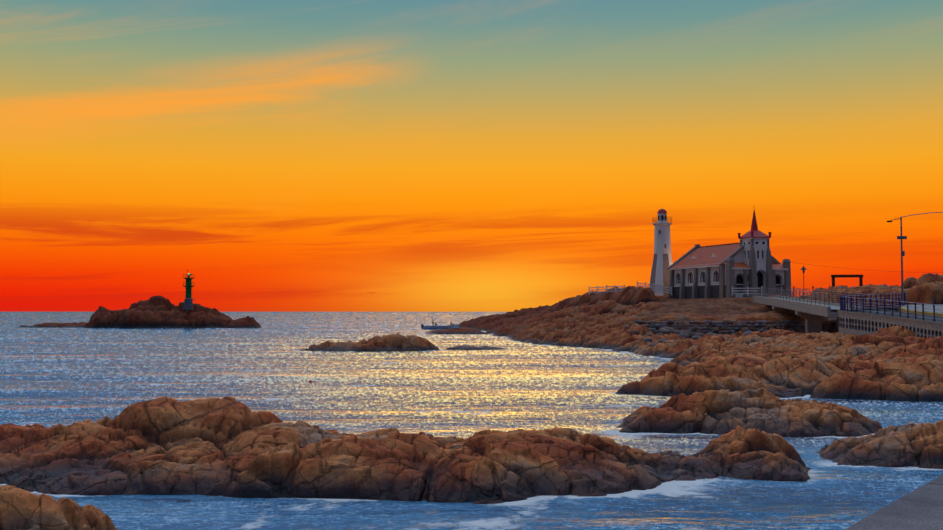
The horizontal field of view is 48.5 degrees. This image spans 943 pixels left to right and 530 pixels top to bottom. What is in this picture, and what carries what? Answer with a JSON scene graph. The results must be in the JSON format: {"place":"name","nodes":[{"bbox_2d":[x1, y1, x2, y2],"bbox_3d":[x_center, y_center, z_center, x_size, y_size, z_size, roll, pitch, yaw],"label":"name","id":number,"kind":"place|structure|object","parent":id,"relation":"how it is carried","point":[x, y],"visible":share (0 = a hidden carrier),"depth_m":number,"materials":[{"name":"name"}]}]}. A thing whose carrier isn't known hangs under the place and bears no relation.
{"place":"outdoors","nodes":[
{"label":"outdoors","id":0,"kind":"place"},
{"bbox_2d":[0,273,942,529],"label":"rocky shore","id":1,"kind":"structure","parent":0,"point":[732,390],"depth_m":28.52,"materials":[{"name":"brown stone"}]},
{"bbox_2d":[183,270,194,309],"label":"lighthouse","id":2,"kind":"object","parent":1,"relation":"on","point":[188,304],"visible":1,"depth_m":269.23,"materials":[{"name":"metal"}]},
{"bbox_2d":[649,209,672,295],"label":"lighthouse","id":3,"kind":"object","parent":1,"relation":"on","point":[661,264],"visible":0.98,"depth_m":179.84,"materials":[{"name":"white paint"}]},
{"bbox_2d":[588,281,762,295],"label":"white fences","id":4,"kind":"object","parent":1,"relation":"on","point":[653,289],"visible":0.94,"depth_m":175.12,"materials":[{"name":"paint"}]},
{"bbox_2d":[667,210,791,298],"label":"church","id":5,"kind":"structure","parent":1,"relation":"on","point":[720,270],"depth_m":163.62,"materials":[{"name":"stone"}]},
{"bbox_2d":[624,318,836,346],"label":"boulder wall","id":6,"kind":"structure","parent":1,"relation":"on","point":[685,329],"depth_m":125.45,"materials":[{"name":"stone"}]},
{"bbox_2d":[800,266,806,298],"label":"park lantern","id":7,"kind":"object","parent":1,"relation":"on","point":[803,268],"visible":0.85,"depth_m":142.38,"materials":[{"name":"black metal"}]},
{"bbox_2d":[753,287,864,333],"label":"foot bridge","id":8,"kind":"structure","parent":1,"relation":"on","point":[813,313],"depth_m":112.31,"materials":[{"name":"concrete"}]},
{"bbox_2d":[768,285,897,295],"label":"railing","id":9,"kind":"object","parent":1,"relation":"on","point":[797,288],"visible":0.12,"depth_m":158.33,"materials":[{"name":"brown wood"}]},
{"bbox_2d":[831,275,862,286],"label":"gateway frame","id":10,"kind":"object","parent":1,"relation":"on","point":[833,277],"visible":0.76,"depth_m":150.38,"materials":[{"name":"brown wood"}]},
{"bbox_2d":[837,293,942,337],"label":"road platform","id":11,"kind":"structure","parent":1,"relation":"on","point":[923,320],"depth_m":86.91,"materials":[{"name":"concrete"}]},
{"bbox_2d":[887,212,942,305],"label":"street light","id":12,"kind":"object","parent":11,"relation":"on","point":[901,237],"visible":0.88,"depth_m":101.35,"materials":[{"name":"silver metal"}]},
{"bbox_2d":[844,474,942,529],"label":"sea wall parapet","id":13,"kind":"structure","parent":1,"relation":"on","point":[920,508],"depth_m":6.01,"materials":[{"name":"concrete"}]},
{"bbox_2d":[0,312,942,529],"bbox_3d":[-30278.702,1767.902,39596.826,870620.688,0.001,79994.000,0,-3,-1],"label":"sea","id":14,"kind":"structure","parent":0,"point":[49,377],"depth_m":47.43,"materials":[{"name":"liquid"}]},
{"bbox_2d":[421,318,458,328],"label":"fishing boat","id":15,"kind":"object","parent":14,"relation":"on","point":[436,326],"visible":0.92,"depth_m":245.62,"materials":[{"name":"blue"}]},
{"bbox_2d":[0,0,942,311],"label":"sky","id":16,"kind":"structure","parent":0,"point":[282,155],"materials":[{"name":"orange"}]},
{"bbox_2d":[793,262,942,272],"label":"overhead cable","id":17,"kind":"object","parent":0,"point":[891,271],"visible":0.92,"depth_m":167.83,"materials":[{"name":"black metal"}]}
]}

